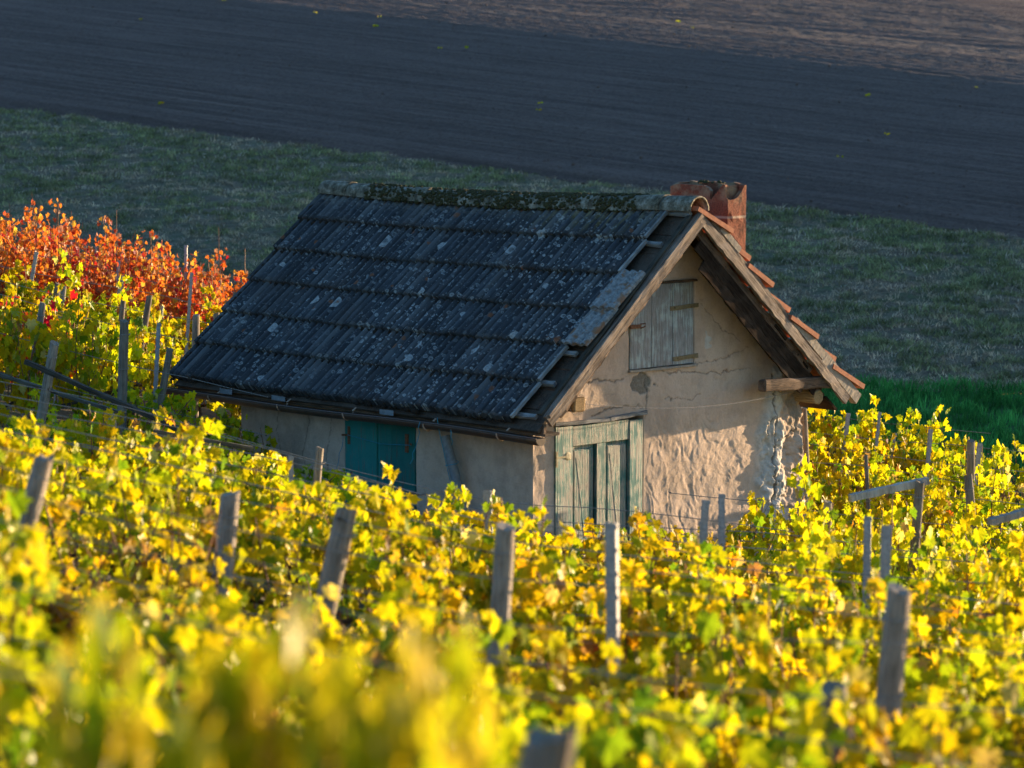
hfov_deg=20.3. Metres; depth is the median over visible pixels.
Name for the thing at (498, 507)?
grapevine
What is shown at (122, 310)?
wooden post
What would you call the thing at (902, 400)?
verge grass
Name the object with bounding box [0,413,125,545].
grapevine
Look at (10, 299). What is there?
grapevine
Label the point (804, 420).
wooden post
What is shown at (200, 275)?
grapevine
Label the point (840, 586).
grapevine
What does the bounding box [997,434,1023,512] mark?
grapevine
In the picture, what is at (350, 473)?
trellis wire
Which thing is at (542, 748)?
wooden post
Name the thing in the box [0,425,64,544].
grapevine
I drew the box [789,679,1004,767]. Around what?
grapevine
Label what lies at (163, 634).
grapevine
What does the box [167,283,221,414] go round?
grapevine
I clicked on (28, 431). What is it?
grapevine
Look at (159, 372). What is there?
trellis wire
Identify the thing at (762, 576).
grapevine
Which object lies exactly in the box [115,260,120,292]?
metal post
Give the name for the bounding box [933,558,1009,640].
grapevine
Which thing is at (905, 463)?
grapevine
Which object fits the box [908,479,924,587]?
wooden post
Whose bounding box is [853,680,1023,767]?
grapevine
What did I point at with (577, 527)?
grapevine
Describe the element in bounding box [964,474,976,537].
wooden post
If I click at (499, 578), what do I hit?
trellis wire
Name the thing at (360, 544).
grapevine
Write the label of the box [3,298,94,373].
grapevine
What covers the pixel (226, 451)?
grapevine
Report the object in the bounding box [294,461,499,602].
grapevine
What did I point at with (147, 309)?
wooden post
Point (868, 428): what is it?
grapevine
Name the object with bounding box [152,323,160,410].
metal post
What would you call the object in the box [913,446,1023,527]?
grapevine
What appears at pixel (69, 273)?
grapevine
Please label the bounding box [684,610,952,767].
grapevine
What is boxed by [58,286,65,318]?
wooden post
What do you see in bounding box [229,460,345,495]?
grapevine
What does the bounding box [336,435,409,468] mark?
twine
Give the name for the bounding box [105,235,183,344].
grapevine
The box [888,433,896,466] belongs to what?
metal post
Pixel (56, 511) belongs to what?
grapevine
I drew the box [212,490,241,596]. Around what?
wooden post
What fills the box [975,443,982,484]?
metal post
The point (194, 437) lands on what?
grapevine
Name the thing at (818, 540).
grapevine
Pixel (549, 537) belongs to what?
grapevine
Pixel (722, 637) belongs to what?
trellis wire
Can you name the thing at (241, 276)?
grapevine
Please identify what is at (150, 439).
grapevine
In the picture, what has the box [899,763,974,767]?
grapevine
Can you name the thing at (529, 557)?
trellis wire
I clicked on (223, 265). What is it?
grapevine
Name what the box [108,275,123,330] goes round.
metal post
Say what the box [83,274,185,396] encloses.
grapevine
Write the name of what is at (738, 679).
grapevine
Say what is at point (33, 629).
grapevine
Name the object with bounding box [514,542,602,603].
grapevine
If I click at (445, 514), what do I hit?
grapevine
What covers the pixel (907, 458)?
trellis wire
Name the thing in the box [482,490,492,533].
metal post
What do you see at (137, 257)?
trellis wire
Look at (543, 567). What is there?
grapevine
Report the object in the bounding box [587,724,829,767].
grapevine
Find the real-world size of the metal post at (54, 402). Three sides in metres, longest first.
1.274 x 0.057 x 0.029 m
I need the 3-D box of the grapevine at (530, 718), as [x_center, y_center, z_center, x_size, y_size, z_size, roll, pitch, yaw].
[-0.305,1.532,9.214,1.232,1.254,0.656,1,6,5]
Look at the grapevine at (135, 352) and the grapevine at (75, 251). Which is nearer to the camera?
the grapevine at (135, 352)
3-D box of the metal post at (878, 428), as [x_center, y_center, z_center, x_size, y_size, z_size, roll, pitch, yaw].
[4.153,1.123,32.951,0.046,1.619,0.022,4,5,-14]
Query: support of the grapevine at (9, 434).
on the vineyard ground at (66, 411)
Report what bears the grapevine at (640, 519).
on the vineyard ground at (66, 411)
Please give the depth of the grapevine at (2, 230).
37.78 m
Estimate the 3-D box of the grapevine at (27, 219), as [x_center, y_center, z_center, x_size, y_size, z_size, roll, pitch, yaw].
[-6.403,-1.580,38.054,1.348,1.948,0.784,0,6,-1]
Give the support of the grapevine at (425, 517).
on the vineyard ground at (66, 411)
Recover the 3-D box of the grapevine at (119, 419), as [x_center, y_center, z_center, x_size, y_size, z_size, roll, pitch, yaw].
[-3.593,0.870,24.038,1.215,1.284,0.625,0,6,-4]
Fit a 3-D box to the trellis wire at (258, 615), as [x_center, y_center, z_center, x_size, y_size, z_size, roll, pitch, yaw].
[-0.119,0.988,12.358,6.422,1.191,0.045,0,6,0]
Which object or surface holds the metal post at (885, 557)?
on the vineyard ground at (66, 411)
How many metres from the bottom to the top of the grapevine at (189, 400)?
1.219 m
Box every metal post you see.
[30,252,38,280]
[53,394,58,423]
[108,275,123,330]
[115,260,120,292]
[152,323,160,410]
[159,306,163,345]
[174,439,179,572]
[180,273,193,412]
[184,245,187,278]
[288,456,295,580]
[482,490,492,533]
[604,522,619,678]
[689,500,710,699]
[718,494,725,701]
[837,413,850,487]
[861,516,871,739]
[874,412,881,451]
[876,525,892,671]
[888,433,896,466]
[925,429,932,477]
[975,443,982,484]
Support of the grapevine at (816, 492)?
on the vineyard ground at (66, 411)
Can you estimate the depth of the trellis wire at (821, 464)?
32.07 m
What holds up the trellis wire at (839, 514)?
on the vineyard ground at (66, 411)
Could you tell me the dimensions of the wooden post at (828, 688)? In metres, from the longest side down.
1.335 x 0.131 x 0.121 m
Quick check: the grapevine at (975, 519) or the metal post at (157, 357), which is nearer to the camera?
the grapevine at (975, 519)
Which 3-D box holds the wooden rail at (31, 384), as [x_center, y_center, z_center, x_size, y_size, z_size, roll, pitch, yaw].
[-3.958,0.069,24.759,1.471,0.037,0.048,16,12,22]
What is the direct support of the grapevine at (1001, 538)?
on the vineyard ground at (66, 411)
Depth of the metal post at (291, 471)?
20.81 m
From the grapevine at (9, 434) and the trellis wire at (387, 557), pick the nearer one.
the trellis wire at (387, 557)
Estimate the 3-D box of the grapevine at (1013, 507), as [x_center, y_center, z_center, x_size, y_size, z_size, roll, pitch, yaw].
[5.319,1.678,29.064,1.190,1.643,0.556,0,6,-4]
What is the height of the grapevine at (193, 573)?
1.166 m
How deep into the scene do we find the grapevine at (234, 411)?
30.13 m
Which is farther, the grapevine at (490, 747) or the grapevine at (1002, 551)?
the grapevine at (1002, 551)
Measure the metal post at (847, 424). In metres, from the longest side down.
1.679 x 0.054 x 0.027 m
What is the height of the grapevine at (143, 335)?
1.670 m
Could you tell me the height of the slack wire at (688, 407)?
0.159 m
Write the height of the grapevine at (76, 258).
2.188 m
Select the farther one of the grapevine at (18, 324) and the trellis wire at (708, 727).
the grapevine at (18, 324)
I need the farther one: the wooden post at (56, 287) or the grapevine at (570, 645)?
the wooden post at (56, 287)
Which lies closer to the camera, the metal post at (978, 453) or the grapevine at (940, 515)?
the grapevine at (940, 515)
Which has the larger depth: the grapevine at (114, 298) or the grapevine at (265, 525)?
the grapevine at (114, 298)
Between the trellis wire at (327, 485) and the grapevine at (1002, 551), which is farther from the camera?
the grapevine at (1002, 551)
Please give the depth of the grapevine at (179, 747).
3.53 m
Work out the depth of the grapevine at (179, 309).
35.02 m
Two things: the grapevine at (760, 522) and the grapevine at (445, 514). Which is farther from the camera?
the grapevine at (760, 522)
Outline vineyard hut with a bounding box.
[158,179,864,571]
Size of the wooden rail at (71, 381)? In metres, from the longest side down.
1.613 x 0.049 x 0.045 m
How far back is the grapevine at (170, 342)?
31.79 m
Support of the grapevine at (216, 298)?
on the vineyard ground at (66, 411)
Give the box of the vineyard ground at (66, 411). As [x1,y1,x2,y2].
[0,339,1001,767]
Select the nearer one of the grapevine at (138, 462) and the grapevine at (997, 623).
the grapevine at (997, 623)
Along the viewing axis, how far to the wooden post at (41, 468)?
13.50 m
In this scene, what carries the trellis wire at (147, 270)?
on the vineyard ground at (66, 411)
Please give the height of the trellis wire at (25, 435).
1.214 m
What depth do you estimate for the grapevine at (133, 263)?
36.45 m
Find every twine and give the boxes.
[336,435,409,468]
[410,418,458,482]
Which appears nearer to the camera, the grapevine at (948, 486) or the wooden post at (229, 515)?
the wooden post at (229, 515)
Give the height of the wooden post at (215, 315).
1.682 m
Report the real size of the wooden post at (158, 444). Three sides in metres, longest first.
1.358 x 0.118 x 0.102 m
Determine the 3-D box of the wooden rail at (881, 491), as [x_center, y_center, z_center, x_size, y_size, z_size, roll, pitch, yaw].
[2.985,0.833,22.655,0.663,0.062,0.077,-12,9,-12]
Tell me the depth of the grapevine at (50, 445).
20.76 m
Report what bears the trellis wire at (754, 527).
on the vineyard ground at (66, 411)
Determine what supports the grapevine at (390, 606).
on the vineyard ground at (66, 411)
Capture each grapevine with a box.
[0,192,80,281]
[0,203,60,345]
[0,215,14,254]
[0,217,59,293]
[0,289,88,434]
[0,294,108,420]
[0,308,21,382]
[0,373,56,441]
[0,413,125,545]
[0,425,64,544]
[0,427,89,475]
[0,476,87,566]
[0,489,60,663]
[0,537,64,718]
[0,584,295,735]
[0,595,487,767]
[0,631,196,767]
[1,259,39,363]
[2,280,74,379]
[2,428,33,456]
[2,595,323,767]
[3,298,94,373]
[4,248,107,335]
[5,412,63,453]
[7,442,173,646]
[10,541,184,698]
[13,381,180,459]
[14,415,234,606]
[17,208,118,314]
[20,284,109,355]
[21,205,115,310]
[22,435,160,595]
[22,561,347,710]
[26,314,154,410]
[34,638,461,767]
[40,404,176,480]
[44,474,247,621]
[45,441,77,475]
[48,215,139,288]
[58,734,475,767]
[62,587,506,767]
[63,410,131,471]
[67,296,163,404]
[74,386,199,445]
[79,454,302,617]
[80,453,155,585]
[81,230,173,332]
[83,210,173,318]
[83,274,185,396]
[84,292,181,415]
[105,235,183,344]
[107,420,249,530]
[113,430,281,592]
[128,260,227,345]
[134,429,231,471]
[140,251,230,350]
[140,354,225,425]
[147,310,187,391]
[150,406,277,464]
[159,576,499,747]
[165,227,245,326]
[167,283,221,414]
[177,478,382,620]
[188,436,298,518]
[201,270,247,318]
[208,290,225,319]
[216,603,402,693]
[218,269,247,295]
[220,402,240,425]
[225,454,392,601]
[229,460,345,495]
[230,484,349,608]
[235,481,407,630]
[263,682,605,767]
[274,522,474,659]
[291,633,542,727]
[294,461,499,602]
[347,710,589,767]
[369,532,570,658]
[370,488,593,695]
[382,495,532,591]
[395,509,468,579]
[418,496,587,630]
[462,497,634,623]
[463,511,618,572]
[470,536,717,694]
[470,664,852,767]
[472,630,668,757]
[478,618,721,767]
[512,556,777,755]
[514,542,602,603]
[515,523,585,563]
[544,527,682,558]
[565,532,738,669]
[580,517,712,580]
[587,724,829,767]
[596,506,763,612]
[603,534,736,609]
[644,534,849,709]
[660,523,778,565]
[664,618,875,751]
[669,525,840,665]
[673,582,929,726]
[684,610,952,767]
[710,534,808,597]
[724,549,872,617]
[729,564,858,615]
[738,490,862,571]
[751,515,858,585]
[768,598,1023,762]
[782,529,952,671]
[785,454,922,588]
[787,568,963,737]
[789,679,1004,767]
[791,494,951,630]
[804,455,913,530]
[804,456,856,533]
[807,408,845,465]
[808,430,818,481]
[809,423,863,480]
[809,434,886,545]
[816,568,1023,766]
[823,394,940,473]
[832,512,1000,653]
[837,482,965,545]
[842,433,939,504]
[843,539,947,563]
[851,509,961,586]
[852,459,952,528]
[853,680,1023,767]
[898,404,1005,491]
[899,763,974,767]
[902,439,1012,545]
[904,524,1023,634]
[911,437,1009,504]
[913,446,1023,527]
[926,527,1023,659]
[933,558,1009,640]
[935,517,1022,719]
[950,501,1023,579]
[950,572,1023,716]
[951,598,1023,726]
[957,497,1023,557]
[981,479,1023,549]
[995,661,1023,707]
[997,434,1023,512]
[1009,547,1023,582]
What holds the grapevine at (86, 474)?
on the vineyard ground at (66, 411)
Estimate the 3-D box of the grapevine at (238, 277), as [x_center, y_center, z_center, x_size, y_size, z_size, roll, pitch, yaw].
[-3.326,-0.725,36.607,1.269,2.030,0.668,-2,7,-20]
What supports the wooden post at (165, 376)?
on the vineyard ground at (66, 411)
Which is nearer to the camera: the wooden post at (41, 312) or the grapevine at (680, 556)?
the grapevine at (680, 556)
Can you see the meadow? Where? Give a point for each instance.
(174, 235)
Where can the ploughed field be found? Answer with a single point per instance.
(906, 121)
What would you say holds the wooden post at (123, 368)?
on the vineyard ground at (66, 411)
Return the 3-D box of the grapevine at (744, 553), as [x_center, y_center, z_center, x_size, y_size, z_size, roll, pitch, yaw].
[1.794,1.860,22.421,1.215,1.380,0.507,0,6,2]
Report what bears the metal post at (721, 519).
on the vineyard ground at (66, 411)
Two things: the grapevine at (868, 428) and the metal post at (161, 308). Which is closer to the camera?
the metal post at (161, 308)
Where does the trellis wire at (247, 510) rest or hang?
on the vineyard ground at (66, 411)
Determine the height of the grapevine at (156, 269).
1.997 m
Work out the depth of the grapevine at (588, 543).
22.37 m
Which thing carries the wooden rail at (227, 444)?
attached to the wooden post at (158, 444)
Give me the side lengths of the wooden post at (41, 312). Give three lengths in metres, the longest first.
1.729 x 0.091 x 0.086 m
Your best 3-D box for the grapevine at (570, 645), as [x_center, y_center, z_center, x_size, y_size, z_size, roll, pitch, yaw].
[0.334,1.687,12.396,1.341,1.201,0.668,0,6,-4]
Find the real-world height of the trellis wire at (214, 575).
1.118 m
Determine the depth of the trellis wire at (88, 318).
30.33 m
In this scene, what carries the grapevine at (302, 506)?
on the vineyard ground at (66, 411)
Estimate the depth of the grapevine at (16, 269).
33.50 m
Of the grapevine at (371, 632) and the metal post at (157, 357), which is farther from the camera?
the metal post at (157, 357)
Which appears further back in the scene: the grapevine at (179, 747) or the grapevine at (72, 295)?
the grapevine at (72, 295)
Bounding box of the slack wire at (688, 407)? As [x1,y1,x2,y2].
[588,391,794,408]
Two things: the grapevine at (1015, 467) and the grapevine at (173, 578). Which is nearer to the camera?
the grapevine at (173, 578)
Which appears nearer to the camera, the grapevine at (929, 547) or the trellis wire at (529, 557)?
the trellis wire at (529, 557)
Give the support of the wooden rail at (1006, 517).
on the vineyard ground at (66, 411)
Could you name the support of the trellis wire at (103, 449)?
on the vineyard ground at (66, 411)
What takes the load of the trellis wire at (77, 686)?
on the vineyard ground at (66, 411)
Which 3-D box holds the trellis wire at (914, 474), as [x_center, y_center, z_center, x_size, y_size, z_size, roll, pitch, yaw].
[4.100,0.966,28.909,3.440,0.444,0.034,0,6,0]
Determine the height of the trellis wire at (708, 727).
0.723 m
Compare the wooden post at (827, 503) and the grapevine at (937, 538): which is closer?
the wooden post at (827, 503)
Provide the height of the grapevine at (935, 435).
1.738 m
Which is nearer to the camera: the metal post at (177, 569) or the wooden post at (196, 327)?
the metal post at (177, 569)
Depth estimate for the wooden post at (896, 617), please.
11.76 m
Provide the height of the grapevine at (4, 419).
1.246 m
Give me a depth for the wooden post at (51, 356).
24.72 m
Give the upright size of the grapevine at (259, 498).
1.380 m
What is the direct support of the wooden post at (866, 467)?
on the vineyard ground at (66, 411)
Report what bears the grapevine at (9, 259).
on the vineyard ground at (66, 411)
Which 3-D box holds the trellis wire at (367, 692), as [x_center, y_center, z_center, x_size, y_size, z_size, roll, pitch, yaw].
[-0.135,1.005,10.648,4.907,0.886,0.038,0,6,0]
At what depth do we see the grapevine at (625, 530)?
24.27 m
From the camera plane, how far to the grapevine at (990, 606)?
15.93 m
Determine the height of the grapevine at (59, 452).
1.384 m
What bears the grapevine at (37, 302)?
on the vineyard ground at (66, 411)
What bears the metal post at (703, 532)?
on the vineyard ground at (66, 411)
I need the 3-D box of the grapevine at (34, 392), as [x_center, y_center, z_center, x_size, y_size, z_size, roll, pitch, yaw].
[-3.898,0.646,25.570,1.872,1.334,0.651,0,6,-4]
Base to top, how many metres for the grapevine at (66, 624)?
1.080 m
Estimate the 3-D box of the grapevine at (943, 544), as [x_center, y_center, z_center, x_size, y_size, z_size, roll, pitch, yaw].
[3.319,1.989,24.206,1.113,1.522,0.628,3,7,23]
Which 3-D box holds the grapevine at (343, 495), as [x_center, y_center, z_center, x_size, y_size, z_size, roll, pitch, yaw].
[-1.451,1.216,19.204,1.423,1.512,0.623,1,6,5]
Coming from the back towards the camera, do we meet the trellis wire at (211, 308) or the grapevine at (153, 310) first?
the trellis wire at (211, 308)
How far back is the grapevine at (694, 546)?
15.82 m
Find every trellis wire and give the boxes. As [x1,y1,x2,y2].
[0,266,990,433]
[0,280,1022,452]
[0,294,190,340]
[0,333,269,398]
[0,371,267,435]
[0,381,1023,561]
[0,394,974,561]
[0,403,989,563]
[0,414,1022,585]
[0,429,1020,605]
[0,447,993,616]
[0,466,1023,639]
[0,485,1023,656]
[0,520,1023,722]
[0,582,987,767]
[0,634,116,661]
[0,671,503,767]
[2,312,1019,483]
[3,250,225,301]
[9,529,932,685]
[12,724,154,755]
[13,236,235,292]
[17,228,240,282]
[21,433,773,578]
[22,554,1006,717]
[31,595,1023,755]
[43,504,994,667]
[56,472,969,616]
[117,500,941,639]
[669,492,1023,530]
[807,462,1022,492]
[809,443,1023,471]
[891,493,1023,504]
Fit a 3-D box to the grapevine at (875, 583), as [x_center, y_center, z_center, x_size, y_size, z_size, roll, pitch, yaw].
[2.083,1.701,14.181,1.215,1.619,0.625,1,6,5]
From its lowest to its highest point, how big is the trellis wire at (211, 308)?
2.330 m
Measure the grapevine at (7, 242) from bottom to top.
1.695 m
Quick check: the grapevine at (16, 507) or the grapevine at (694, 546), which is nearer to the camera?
the grapevine at (16, 507)
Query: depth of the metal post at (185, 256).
36.68 m
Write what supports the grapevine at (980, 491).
on the vineyard ground at (66, 411)
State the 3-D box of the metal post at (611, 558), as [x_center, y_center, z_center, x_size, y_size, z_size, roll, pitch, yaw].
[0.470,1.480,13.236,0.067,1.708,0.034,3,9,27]
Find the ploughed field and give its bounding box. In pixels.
[0,0,1023,238]
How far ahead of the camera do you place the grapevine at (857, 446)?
30.50 m
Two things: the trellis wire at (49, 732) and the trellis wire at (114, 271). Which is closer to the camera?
the trellis wire at (49, 732)
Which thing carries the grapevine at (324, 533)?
on the vineyard ground at (66, 411)
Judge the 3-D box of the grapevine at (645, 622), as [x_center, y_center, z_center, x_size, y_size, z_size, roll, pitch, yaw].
[0.646,1.591,14.155,1.423,1.520,0.623,-1,6,-10]
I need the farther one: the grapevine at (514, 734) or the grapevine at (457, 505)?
the grapevine at (457, 505)
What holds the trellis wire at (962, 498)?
on the vineyard ground at (66, 411)
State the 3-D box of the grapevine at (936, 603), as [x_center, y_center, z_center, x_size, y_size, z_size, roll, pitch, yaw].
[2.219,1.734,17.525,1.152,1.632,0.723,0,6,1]
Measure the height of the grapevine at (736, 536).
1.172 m
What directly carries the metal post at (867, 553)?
on the vineyard ground at (66, 411)
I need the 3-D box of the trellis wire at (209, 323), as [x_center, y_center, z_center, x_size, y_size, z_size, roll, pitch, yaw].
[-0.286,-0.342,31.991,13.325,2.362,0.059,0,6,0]
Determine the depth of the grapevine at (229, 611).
8.98 m
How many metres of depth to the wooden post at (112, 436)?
23.76 m
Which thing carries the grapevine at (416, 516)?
on the vineyard ground at (66, 411)
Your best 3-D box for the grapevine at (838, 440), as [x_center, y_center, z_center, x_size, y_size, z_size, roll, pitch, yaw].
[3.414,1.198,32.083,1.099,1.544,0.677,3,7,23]
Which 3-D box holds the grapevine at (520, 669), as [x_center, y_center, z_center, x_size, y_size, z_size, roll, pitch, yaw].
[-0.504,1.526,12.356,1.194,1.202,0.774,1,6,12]
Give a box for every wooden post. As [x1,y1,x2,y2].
[11,454,53,614]
[20,301,45,432]
[35,340,58,427]
[53,282,59,313]
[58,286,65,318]
[106,413,126,541]
[114,300,125,395]
[117,319,129,434]
[127,295,152,426]
[153,429,163,450]
[155,347,172,414]
[191,314,199,424]
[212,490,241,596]
[213,313,220,420]
[310,507,356,668]
[312,446,324,595]
[486,522,514,669]
[518,722,579,767]
[801,407,809,497]
[819,681,853,762]
[823,499,831,549]
[864,455,869,509]
[875,582,910,761]
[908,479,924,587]
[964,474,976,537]
[965,439,974,484]
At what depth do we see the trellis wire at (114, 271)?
35.09 m
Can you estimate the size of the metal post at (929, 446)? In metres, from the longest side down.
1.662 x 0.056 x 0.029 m
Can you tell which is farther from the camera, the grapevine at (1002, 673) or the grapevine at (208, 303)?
the grapevine at (208, 303)
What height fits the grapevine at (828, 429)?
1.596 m
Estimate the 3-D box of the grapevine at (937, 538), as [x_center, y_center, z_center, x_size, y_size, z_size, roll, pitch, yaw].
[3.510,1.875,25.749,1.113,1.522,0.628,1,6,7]
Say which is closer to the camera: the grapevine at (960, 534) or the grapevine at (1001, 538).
the grapevine at (960, 534)
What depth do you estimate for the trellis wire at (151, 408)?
27.15 m
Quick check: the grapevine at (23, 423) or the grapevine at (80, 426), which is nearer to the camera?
the grapevine at (23, 423)
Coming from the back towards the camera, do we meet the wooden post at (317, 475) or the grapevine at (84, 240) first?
the grapevine at (84, 240)
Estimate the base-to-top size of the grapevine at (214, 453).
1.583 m
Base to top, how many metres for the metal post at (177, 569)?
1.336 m
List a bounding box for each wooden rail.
[0,372,126,415]
[24,359,178,430]
[153,429,253,450]
[848,477,929,501]
[987,508,1023,524]
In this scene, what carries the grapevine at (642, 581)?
on the vineyard ground at (66, 411)
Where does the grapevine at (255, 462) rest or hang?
on the vineyard ground at (66, 411)
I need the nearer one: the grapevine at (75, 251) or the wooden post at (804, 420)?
the wooden post at (804, 420)
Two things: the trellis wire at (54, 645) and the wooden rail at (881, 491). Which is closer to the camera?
the trellis wire at (54, 645)
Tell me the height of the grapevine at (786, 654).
1.474 m
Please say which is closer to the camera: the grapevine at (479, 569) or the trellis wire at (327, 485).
the grapevine at (479, 569)
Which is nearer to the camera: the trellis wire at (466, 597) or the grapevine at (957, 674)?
the grapevine at (957, 674)
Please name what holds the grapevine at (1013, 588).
on the vineyard ground at (66, 411)
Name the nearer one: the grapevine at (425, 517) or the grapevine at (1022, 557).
the grapevine at (425, 517)
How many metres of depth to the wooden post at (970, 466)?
29.23 m
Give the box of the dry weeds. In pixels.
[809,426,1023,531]
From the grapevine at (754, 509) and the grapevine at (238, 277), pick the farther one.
the grapevine at (238, 277)
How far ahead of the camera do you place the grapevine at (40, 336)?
27.10 m
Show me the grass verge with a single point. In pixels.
(1011, 427)
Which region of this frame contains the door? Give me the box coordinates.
[555,419,642,557]
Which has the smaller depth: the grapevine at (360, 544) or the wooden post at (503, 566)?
the wooden post at (503, 566)
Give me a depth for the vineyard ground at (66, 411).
29.69 m
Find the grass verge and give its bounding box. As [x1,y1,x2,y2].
[815,389,1023,530]
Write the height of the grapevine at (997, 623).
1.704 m
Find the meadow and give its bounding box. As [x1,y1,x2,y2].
[0,109,1023,393]
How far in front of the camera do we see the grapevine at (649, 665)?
10.70 m
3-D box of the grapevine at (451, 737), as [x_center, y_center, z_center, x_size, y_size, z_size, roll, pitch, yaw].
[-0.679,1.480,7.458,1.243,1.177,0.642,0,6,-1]
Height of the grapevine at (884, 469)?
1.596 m
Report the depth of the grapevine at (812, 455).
30.34 m
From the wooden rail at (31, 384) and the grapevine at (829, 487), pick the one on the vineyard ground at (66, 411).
the grapevine at (829, 487)
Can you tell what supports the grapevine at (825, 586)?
on the vineyard ground at (66, 411)
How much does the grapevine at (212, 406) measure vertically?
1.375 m
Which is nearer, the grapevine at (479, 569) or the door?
the grapevine at (479, 569)
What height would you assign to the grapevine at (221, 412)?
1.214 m
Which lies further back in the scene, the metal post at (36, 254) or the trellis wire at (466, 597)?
the metal post at (36, 254)
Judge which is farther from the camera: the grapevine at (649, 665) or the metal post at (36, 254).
the metal post at (36, 254)
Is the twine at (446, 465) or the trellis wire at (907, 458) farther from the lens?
the trellis wire at (907, 458)
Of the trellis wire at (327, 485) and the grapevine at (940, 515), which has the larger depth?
the grapevine at (940, 515)
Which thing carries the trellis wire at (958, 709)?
on the vineyard ground at (66, 411)
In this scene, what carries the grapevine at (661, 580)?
on the vineyard ground at (66, 411)
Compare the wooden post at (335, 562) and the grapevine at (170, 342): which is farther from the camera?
the grapevine at (170, 342)
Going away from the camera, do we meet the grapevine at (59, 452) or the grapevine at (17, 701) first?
the grapevine at (17, 701)
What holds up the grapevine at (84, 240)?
on the vineyard ground at (66, 411)
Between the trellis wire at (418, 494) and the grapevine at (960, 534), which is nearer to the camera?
the trellis wire at (418, 494)
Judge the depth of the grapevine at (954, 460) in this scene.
32.08 m
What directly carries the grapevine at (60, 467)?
on the vineyard ground at (66, 411)
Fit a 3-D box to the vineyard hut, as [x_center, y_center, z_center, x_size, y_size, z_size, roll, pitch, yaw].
[-0.012,0.038,28.095,4.604,4.125,5.343,-6,9,-44]
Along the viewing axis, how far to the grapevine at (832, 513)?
20.77 m

